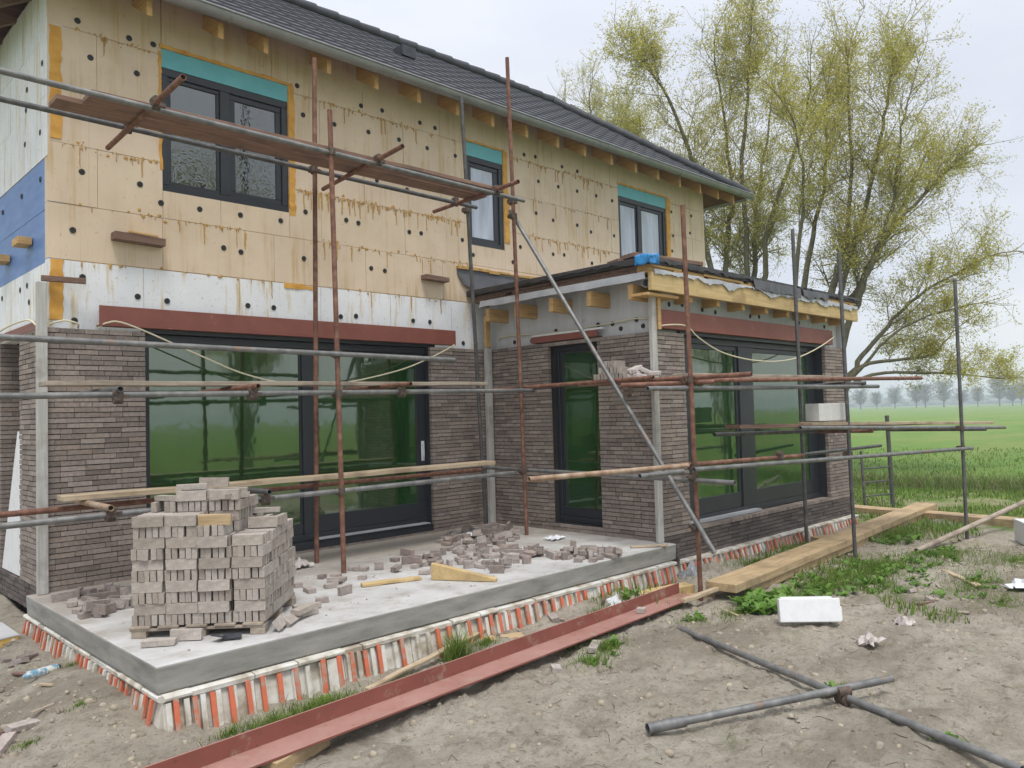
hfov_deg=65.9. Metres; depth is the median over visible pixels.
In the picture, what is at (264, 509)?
brick
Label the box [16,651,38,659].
brick
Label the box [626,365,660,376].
mortar lumps
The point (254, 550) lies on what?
brick
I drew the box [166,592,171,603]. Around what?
brick
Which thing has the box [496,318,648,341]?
electric cable
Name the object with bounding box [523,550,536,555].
broken brick
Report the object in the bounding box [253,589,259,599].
brick
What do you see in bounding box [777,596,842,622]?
foam block
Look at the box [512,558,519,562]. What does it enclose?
broken brick
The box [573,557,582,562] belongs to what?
broken brick
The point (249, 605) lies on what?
brick
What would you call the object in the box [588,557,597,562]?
broken brick
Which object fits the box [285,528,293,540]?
brick
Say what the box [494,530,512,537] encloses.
broken brick
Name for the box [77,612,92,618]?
broken brick
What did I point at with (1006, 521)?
sleeper
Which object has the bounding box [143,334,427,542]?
window
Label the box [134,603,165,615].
brick
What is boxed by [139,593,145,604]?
brick
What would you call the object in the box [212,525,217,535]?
brick
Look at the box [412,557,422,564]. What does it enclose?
broken brick
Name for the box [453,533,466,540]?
broken brick
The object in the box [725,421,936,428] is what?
scaffold board
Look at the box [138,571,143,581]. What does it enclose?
brick
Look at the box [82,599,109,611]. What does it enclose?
broken brick
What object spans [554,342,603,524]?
window
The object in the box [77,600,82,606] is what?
broken brick
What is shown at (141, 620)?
brick
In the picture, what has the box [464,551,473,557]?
broken brick
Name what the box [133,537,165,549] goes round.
brick
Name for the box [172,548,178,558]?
brick
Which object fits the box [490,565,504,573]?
broken brick
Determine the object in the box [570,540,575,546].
broken brick
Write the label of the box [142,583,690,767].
steel angle
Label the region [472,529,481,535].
broken brick
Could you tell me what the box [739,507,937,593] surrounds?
timber planks
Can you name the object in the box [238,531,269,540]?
brick
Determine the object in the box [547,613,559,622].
broken brick
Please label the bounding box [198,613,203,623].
brick
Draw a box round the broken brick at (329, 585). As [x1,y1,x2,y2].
[323,582,336,588]
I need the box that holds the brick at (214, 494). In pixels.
[209,489,239,500]
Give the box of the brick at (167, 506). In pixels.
[164,501,170,511]
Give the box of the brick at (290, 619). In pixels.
[283,613,300,627]
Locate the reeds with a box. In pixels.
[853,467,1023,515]
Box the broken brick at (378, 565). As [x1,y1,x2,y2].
[374,562,382,569]
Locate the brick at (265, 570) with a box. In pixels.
[259,561,272,577]
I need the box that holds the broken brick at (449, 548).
[446,546,454,550]
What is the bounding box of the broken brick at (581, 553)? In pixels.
[579,551,585,555]
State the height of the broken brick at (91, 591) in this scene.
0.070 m
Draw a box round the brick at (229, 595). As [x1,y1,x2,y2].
[225,587,233,600]
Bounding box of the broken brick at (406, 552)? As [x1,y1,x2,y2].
[400,548,414,555]
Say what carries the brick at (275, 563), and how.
on the brick
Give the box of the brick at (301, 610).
[290,604,314,615]
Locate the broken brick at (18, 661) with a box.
[7,657,29,667]
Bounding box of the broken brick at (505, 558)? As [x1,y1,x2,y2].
[503,556,508,563]
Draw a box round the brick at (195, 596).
[192,590,199,601]
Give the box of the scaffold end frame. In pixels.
[860,415,894,507]
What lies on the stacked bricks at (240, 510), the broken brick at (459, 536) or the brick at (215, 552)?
the brick at (215, 552)
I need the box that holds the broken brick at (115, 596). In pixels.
[108,595,119,597]
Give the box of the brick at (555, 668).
[550,664,561,672]
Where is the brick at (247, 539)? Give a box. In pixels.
[232,534,263,545]
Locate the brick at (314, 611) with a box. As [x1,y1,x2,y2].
[300,607,318,617]
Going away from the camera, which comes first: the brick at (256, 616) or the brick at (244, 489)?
the brick at (256, 616)
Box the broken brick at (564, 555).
[561,552,569,559]
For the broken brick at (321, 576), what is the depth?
7.21 m
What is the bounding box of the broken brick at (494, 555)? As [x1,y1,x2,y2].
[486,553,499,558]
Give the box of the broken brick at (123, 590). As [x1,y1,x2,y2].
[120,587,128,595]
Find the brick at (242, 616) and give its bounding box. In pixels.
[239,611,245,621]
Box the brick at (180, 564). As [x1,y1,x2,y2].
[165,558,197,569]
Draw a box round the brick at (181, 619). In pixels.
[178,614,185,624]
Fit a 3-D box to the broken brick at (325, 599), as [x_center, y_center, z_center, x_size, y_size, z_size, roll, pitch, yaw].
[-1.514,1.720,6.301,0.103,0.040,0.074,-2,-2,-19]
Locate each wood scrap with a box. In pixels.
[12,671,25,675]
[30,703,53,713]
[38,683,53,686]
[916,601,933,604]
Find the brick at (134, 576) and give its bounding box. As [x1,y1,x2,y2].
[131,571,138,582]
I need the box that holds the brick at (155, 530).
[152,527,158,537]
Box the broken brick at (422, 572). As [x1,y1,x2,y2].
[418,569,428,574]
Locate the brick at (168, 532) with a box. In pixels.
[165,527,171,537]
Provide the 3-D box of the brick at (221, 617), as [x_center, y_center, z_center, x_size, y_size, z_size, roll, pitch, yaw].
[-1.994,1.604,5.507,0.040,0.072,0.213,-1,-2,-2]
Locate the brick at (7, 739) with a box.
[0,731,16,756]
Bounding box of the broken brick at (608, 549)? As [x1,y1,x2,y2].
[604,547,612,552]
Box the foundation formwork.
[22,514,858,732]
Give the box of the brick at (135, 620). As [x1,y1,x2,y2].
[132,615,138,625]
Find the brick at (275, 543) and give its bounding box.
[269,536,279,549]
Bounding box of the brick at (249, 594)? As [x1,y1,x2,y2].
[247,589,252,599]
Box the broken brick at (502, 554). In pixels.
[500,552,506,557]
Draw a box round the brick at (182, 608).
[166,602,197,614]
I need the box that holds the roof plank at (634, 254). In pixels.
[621,252,702,265]
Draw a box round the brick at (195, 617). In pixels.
[192,612,198,623]
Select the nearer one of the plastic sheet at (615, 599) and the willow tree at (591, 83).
the plastic sheet at (615, 599)
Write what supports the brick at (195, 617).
on the pallet
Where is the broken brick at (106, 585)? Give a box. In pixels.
[104,582,113,591]
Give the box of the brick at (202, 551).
[200,548,205,557]
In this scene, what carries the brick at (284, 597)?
on the pallet
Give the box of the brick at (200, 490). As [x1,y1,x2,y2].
[181,489,210,498]
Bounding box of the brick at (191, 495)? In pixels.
[176,490,206,501]
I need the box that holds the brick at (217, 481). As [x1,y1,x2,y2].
[199,477,228,486]
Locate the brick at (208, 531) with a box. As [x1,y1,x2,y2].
[203,525,211,536]
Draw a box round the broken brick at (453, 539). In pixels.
[449,536,456,544]
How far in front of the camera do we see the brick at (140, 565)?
5.41 m
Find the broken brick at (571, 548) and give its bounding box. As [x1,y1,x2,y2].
[563,546,573,550]
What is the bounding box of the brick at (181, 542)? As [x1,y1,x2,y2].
[165,536,195,548]
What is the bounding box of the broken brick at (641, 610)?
[636,607,645,613]
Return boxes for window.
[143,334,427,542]
[161,67,288,212]
[466,155,503,249]
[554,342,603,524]
[618,196,666,258]
[682,336,820,520]
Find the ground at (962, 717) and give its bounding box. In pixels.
[0,403,1023,767]
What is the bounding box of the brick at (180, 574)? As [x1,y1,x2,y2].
[178,570,183,579]
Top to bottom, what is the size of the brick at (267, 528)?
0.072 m
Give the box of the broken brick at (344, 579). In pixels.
[339,576,346,582]
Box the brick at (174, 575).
[171,570,177,580]
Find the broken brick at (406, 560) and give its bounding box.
[401,555,420,564]
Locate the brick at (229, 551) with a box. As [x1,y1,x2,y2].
[226,545,232,556]
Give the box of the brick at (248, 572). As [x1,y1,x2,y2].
[245,567,251,578]
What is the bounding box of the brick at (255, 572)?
[252,567,258,577]
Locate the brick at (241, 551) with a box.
[238,546,244,556]
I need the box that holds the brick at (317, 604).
[292,602,321,608]
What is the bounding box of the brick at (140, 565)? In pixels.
[132,559,164,570]
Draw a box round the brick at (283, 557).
[279,551,287,564]
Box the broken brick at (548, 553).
[545,549,556,559]
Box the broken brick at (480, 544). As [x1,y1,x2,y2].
[475,543,486,546]
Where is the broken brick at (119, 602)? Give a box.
[107,598,125,608]
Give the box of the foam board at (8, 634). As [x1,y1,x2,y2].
[0,622,18,647]
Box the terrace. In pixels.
[26,524,675,693]
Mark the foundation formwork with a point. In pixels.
(216, 703)
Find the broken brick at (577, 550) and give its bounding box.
[574,547,581,554]
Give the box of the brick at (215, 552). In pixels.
[213,547,218,557]
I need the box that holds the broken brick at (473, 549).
[467,547,475,553]
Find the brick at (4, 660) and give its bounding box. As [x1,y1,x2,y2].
[0,657,11,662]
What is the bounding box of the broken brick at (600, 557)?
[593,555,603,559]
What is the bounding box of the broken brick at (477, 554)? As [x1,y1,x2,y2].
[474,552,480,558]
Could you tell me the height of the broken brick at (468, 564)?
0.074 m
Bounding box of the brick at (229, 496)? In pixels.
[218,491,249,498]
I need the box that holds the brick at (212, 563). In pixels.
[199,557,230,568]
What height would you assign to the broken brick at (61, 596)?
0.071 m
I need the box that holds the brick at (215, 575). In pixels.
[212,569,218,579]
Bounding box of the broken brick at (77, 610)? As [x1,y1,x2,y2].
[72,606,81,613]
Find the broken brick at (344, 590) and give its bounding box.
[337,584,351,595]
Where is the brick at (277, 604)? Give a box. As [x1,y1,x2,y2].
[272,596,281,612]
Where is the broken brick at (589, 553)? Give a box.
[586,549,592,556]
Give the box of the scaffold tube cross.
[645,626,1023,767]
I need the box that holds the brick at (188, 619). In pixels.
[185,613,192,624]
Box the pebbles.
[0,523,1023,767]
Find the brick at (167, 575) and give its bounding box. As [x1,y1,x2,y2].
[164,570,170,580]
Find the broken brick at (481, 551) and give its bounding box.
[477,549,484,553]
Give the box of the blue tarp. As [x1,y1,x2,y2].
[634,253,659,265]
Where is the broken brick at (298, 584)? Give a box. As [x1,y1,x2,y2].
[294,582,302,587]
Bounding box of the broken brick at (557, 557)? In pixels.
[551,554,560,559]
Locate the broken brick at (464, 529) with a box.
[461,526,469,532]
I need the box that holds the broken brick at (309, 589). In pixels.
[303,586,315,593]
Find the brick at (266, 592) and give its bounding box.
[260,583,272,599]
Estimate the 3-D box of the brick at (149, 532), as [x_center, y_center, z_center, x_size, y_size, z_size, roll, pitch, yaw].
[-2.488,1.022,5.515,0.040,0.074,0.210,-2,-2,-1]
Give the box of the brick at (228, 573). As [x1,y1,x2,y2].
[226,567,231,578]
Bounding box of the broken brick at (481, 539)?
[477,535,486,542]
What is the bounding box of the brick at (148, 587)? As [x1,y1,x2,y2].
[131,581,163,592]
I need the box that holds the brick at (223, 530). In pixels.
[218,522,232,535]
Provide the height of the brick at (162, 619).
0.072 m
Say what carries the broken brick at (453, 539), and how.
on the terrace
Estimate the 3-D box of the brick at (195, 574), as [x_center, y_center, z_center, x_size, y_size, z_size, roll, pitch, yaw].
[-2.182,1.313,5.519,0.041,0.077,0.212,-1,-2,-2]
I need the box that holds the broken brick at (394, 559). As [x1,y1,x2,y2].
[390,557,399,561]
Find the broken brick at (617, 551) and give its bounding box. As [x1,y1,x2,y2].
[613,550,622,553]
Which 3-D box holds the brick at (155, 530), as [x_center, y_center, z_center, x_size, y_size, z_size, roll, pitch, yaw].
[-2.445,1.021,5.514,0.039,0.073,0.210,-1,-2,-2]
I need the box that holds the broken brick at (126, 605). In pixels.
[111,599,128,609]
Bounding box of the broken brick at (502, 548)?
[499,546,508,552]
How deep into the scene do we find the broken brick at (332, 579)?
6.91 m
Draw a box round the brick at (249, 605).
[234,599,266,611]
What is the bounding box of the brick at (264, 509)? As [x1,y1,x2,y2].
[252,507,279,512]
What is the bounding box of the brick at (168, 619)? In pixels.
[166,614,171,624]
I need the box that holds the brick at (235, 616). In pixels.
[233,611,238,621]
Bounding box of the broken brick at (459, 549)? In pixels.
[456,546,465,552]
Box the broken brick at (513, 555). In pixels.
[509,552,518,557]
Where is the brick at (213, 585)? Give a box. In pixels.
[198,579,230,591]
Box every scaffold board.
[39,381,486,386]
[49,94,486,200]
[57,460,495,501]
[83,89,491,195]
[579,382,620,385]
[671,373,842,377]
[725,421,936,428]
[798,421,992,424]
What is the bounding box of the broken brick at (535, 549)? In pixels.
[533,548,543,555]
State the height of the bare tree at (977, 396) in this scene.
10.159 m
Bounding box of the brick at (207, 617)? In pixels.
[204,613,210,623]
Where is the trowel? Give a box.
[210,632,241,639]
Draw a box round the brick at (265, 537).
[236,532,266,542]
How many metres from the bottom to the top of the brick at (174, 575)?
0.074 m
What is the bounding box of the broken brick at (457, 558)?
[455,557,467,561]
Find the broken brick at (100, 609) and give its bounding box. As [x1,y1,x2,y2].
[82,604,108,614]
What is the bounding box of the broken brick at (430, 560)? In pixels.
[427,558,438,564]
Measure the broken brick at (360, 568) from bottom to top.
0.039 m
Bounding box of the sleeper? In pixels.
[855,505,1023,527]
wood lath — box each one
[365,629,485,689]
[681,587,718,602]
[942,570,981,586]
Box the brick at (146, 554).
[142,549,150,560]
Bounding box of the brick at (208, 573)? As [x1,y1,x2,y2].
[205,569,211,579]
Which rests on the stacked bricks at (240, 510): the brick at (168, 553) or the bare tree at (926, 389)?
the brick at (168, 553)
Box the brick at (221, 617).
[218,612,224,622]
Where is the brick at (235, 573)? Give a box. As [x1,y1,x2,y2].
[232,568,238,578]
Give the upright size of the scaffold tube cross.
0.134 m
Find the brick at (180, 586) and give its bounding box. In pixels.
[165,580,197,591]
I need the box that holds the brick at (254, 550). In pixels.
[251,545,257,555]
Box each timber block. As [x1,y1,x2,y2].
[262,739,329,767]
[478,632,523,640]
[639,582,694,594]
[688,592,715,598]
[811,535,827,539]
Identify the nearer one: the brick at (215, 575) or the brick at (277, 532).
the brick at (215, 575)
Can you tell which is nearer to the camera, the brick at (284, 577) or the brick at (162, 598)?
the brick at (162, 598)
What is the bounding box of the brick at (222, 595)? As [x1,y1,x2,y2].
[219,590,224,600]
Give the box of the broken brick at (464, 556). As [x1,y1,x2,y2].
[459,555,469,558]
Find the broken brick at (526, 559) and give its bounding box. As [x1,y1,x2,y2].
[522,555,531,563]
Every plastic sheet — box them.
[542,535,565,539]
[606,590,620,606]
[677,560,696,580]
[1002,578,1023,588]
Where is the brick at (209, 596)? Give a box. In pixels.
[205,591,212,601]
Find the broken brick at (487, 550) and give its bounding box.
[484,547,491,553]
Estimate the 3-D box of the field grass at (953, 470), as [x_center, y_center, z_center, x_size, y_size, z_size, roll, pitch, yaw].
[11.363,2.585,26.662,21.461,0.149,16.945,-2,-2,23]
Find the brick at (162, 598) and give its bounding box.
[158,591,165,603]
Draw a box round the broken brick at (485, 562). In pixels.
[481,559,494,568]
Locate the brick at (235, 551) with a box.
[233,546,237,556]
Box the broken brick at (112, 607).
[109,602,116,613]
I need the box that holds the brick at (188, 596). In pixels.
[185,591,191,601]
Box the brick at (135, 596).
[132,593,138,604]
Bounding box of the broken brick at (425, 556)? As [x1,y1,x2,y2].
[422,552,441,559]
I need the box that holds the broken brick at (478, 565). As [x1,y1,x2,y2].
[474,562,487,568]
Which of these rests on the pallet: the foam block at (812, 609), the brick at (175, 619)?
the brick at (175, 619)
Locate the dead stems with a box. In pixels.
[292,540,1023,767]
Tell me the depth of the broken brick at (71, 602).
6.37 m
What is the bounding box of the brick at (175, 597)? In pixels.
[171,592,178,602]
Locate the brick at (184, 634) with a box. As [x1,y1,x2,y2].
[170,628,202,640]
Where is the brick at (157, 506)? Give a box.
[151,501,166,512]
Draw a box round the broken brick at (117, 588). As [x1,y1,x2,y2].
[107,586,123,592]
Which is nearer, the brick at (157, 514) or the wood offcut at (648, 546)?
the brick at (157, 514)
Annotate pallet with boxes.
[129,592,295,638]
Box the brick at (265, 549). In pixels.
[258,541,271,555]
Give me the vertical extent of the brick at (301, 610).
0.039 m
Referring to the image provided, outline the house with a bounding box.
[0,0,858,607]
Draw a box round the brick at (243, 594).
[240,589,246,599]
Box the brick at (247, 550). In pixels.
[245,545,251,556]
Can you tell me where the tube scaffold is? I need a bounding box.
[0,57,1005,601]
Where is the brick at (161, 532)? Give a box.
[159,525,165,537]
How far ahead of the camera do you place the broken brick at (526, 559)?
7.68 m
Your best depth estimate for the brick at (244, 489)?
5.83 m
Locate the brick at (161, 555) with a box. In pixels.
[157,548,165,559]
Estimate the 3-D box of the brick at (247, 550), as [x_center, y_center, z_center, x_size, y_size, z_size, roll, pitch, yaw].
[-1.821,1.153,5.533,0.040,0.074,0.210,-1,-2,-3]
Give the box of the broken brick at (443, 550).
[440,547,445,554]
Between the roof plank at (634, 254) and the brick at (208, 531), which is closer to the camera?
the brick at (208, 531)
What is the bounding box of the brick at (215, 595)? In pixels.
[213,591,218,600]
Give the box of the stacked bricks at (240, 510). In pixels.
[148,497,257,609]
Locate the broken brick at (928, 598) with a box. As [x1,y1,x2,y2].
[924,596,934,601]
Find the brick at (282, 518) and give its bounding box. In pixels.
[276,513,287,524]
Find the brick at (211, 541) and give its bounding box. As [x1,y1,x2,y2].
[196,535,227,547]
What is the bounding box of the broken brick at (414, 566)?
[410,563,419,568]
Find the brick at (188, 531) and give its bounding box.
[186,526,191,536]
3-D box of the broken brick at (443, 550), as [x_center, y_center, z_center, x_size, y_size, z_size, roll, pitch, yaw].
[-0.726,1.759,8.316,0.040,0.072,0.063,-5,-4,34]
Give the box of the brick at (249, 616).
[246,611,252,621]
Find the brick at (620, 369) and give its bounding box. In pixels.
[617,366,630,372]
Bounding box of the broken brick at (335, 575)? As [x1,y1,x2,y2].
[330,573,341,576]
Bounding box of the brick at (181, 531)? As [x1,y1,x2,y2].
[178,526,185,536]
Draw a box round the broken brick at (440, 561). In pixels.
[436,559,443,563]
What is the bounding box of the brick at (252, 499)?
[248,494,257,506]
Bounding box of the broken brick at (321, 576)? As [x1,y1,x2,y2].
[317,574,326,578]
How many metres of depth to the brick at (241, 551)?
5.43 m
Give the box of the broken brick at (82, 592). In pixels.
[80,589,87,594]
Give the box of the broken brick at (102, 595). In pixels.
[89,590,116,598]
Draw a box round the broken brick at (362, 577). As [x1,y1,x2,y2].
[357,575,366,579]
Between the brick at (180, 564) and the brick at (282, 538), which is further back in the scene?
the brick at (282, 538)
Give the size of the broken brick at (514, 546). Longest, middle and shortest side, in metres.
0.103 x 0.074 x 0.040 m
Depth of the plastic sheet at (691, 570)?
8.59 m
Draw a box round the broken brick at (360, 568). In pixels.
[353,566,368,570]
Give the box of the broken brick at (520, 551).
[505,549,524,553]
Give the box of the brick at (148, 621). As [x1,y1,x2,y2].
[145,615,151,625]
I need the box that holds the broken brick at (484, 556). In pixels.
[481,553,487,558]
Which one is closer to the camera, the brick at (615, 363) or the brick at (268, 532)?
the brick at (268, 532)
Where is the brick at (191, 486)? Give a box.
[176,483,206,489]
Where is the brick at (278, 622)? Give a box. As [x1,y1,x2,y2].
[272,612,285,630]
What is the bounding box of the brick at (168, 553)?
[165,548,171,559]
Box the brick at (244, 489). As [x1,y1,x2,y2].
[218,487,247,497]
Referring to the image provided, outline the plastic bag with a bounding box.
[295,557,313,568]
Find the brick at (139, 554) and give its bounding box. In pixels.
[137,549,143,560]
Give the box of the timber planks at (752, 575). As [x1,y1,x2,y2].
[706,502,936,592]
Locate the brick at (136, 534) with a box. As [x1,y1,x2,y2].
[133,528,139,538]
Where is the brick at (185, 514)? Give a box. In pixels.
[169,513,200,514]
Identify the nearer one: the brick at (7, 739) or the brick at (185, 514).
the brick at (7, 739)
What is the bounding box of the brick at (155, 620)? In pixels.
[151,614,159,625]
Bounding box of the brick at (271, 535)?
[244,529,273,539]
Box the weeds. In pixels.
[306,533,999,741]
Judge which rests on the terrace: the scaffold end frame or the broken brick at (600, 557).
the broken brick at (600, 557)
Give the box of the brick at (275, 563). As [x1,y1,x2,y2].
[269,556,278,569]
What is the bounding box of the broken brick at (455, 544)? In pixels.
[453,542,460,546]
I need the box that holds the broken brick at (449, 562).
[446,559,452,566]
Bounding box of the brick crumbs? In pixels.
[103,534,636,650]
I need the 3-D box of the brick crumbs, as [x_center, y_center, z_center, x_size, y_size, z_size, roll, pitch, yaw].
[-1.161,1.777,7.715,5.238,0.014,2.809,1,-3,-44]
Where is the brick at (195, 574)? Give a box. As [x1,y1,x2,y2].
[191,568,198,579]
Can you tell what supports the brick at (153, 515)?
on the brick at (136, 534)
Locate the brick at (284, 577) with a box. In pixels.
[280,571,288,584]
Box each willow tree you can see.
[549,50,669,139]
[583,0,884,280]
[724,0,1023,404]
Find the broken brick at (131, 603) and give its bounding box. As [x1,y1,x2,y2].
[130,598,133,607]
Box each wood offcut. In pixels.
[360,576,421,586]
[630,544,667,547]
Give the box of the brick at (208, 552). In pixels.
[205,548,212,557]
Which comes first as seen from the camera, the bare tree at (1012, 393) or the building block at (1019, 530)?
the building block at (1019, 530)
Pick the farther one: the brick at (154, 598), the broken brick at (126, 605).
the broken brick at (126, 605)
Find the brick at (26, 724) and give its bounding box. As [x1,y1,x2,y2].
[4,717,39,732]
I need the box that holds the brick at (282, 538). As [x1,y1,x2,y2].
[279,532,285,544]
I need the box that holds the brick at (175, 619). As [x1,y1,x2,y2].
[172,614,178,624]
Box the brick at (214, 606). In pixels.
[198,601,230,612]
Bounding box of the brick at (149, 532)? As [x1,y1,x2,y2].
[146,527,152,537]
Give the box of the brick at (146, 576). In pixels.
[144,570,151,581]
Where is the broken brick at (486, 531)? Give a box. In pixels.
[481,528,497,534]
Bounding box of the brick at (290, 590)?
[288,585,293,597]
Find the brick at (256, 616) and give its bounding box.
[253,611,259,621]
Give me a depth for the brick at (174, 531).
5.41 m
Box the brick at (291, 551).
[286,546,295,559]
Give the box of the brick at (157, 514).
[142,513,172,514]
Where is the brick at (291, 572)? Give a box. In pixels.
[288,565,295,578]
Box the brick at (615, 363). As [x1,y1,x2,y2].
[611,360,624,366]
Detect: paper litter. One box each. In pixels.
[854,630,886,646]
[894,616,915,625]
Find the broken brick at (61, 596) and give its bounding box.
[51,589,79,602]
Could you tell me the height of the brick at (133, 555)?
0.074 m
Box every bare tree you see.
[850,388,869,409]
[869,391,883,408]
[884,385,905,407]
[904,384,925,407]
[917,382,935,407]
[931,377,956,406]
[954,386,969,402]
[969,384,984,406]
[984,374,1011,405]
[1003,383,1021,405]
[1011,380,1023,403]
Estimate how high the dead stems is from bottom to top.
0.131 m
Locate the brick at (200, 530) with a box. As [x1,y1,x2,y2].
[197,526,203,535]
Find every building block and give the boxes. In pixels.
[805,403,845,420]
[1014,519,1023,544]
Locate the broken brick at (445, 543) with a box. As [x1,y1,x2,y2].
[441,541,451,545]
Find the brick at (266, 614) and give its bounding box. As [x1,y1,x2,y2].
[260,604,272,620]
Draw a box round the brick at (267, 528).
[252,528,276,537]
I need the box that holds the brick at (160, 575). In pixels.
[157,569,165,581]
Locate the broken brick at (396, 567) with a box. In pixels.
[390,564,401,570]
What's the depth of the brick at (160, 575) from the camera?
5.40 m
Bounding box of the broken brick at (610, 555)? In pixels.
[601,553,617,558]
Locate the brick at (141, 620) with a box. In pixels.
[139,615,144,625]
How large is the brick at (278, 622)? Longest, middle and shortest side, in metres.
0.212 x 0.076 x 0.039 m
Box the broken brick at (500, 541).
[497,540,504,546]
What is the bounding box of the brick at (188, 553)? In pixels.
[186,548,191,558]
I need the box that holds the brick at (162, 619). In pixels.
[159,614,165,624]
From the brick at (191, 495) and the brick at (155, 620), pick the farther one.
the brick at (191, 495)
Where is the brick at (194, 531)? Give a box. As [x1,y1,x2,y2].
[191,525,197,536]
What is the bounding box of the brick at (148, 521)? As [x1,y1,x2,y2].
[131,516,164,527]
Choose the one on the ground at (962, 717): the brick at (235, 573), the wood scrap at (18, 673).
the wood scrap at (18, 673)
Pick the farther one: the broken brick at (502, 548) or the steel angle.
the broken brick at (502, 548)
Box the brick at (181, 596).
[179,592,184,601]
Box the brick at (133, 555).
[131,549,136,560]
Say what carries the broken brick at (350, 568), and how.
on the terrace
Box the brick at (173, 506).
[170,501,177,511]
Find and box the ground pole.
[914,499,1023,551]
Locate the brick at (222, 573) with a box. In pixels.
[218,568,225,579]
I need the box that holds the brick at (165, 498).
[154,495,175,500]
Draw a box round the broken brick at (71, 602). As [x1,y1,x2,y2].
[67,597,77,607]
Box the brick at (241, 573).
[239,568,244,578]
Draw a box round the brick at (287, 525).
[285,520,289,529]
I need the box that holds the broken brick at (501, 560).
[499,557,512,565]
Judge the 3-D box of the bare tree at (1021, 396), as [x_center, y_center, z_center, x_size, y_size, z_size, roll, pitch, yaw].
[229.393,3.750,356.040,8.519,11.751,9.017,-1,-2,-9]
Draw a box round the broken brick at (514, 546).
[508,544,518,548]
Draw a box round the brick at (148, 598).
[146,593,152,603]
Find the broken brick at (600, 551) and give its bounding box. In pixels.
[597,549,603,554]
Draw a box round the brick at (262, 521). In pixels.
[248,516,277,527]
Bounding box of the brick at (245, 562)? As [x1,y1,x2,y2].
[232,556,263,567]
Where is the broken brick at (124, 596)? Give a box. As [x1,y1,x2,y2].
[120,594,131,597]
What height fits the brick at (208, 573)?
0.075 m
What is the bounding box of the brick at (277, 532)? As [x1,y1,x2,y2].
[249,527,278,536]
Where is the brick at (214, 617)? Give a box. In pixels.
[211,612,217,622]
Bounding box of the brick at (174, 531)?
[172,526,178,536]
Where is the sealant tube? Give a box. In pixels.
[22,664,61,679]
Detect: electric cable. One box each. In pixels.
[0,319,34,331]
[49,320,78,328]
[98,321,453,381]
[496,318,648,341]
[661,324,833,361]
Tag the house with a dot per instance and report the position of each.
(174, 242)
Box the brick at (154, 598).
[152,593,157,603]
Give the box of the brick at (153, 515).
[137,514,168,524]
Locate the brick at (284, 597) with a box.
[281,590,287,604]
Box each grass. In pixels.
[8,480,1023,752]
[852,447,1023,484]
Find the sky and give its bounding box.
[307,0,1023,399]
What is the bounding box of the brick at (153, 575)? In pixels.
[150,570,157,581]
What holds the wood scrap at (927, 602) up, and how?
on the ground at (962, 717)
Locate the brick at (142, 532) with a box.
[139,527,145,538]
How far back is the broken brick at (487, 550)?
8.11 m
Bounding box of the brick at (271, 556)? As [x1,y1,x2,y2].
[269,550,273,560]
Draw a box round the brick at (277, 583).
[273,576,281,591]
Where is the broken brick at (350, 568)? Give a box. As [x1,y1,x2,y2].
[348,565,359,570]
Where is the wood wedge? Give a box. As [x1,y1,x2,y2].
[431,562,497,581]
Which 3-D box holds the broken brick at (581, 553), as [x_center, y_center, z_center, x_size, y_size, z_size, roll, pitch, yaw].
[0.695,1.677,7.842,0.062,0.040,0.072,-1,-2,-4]
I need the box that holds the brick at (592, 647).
[588,640,601,652]
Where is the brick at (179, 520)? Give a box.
[165,515,197,526]
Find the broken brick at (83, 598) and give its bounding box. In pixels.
[81,596,99,600]
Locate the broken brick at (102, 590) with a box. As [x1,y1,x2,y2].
[98,585,119,592]
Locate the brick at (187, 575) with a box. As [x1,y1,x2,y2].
[184,569,191,580]
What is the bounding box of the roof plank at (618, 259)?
[607,258,623,262]
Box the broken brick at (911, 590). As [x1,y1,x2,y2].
[905,588,916,592]
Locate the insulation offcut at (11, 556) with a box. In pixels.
[2,432,21,575]
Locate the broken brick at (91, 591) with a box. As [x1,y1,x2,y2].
[86,588,96,595]
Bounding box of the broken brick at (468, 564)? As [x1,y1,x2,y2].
[463,560,473,568]
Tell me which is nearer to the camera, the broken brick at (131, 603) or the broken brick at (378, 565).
the broken brick at (131, 603)
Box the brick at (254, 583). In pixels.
[234,577,265,589]
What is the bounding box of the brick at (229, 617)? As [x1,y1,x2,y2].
[225,608,233,622]
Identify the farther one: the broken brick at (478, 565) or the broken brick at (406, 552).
the broken brick at (406, 552)
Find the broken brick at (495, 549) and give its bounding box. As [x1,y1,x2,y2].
[492,547,498,551]
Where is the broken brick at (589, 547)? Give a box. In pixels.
[583,545,595,549]
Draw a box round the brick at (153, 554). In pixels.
[151,549,156,559]
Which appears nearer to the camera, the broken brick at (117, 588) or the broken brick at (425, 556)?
the broken brick at (117, 588)
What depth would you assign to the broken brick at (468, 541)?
8.72 m
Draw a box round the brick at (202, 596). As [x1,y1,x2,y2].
[199,591,205,601]
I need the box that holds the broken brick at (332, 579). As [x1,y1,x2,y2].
[326,577,338,585]
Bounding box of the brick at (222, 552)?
[219,547,225,557]
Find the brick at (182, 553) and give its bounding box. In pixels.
[179,548,185,558]
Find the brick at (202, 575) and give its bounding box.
[199,569,205,579]
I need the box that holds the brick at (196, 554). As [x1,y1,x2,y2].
[192,548,200,558]
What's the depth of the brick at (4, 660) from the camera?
6.17 m
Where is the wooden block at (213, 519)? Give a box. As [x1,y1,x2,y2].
[198,514,231,525]
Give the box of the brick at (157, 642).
[141,637,177,647]
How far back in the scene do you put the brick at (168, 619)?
5.39 m
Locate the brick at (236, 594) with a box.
[234,590,239,599]
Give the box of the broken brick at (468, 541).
[462,540,472,543]
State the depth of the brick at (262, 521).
5.76 m
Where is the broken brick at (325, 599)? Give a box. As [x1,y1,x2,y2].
[315,596,328,602]
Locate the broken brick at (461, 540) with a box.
[460,538,472,544]

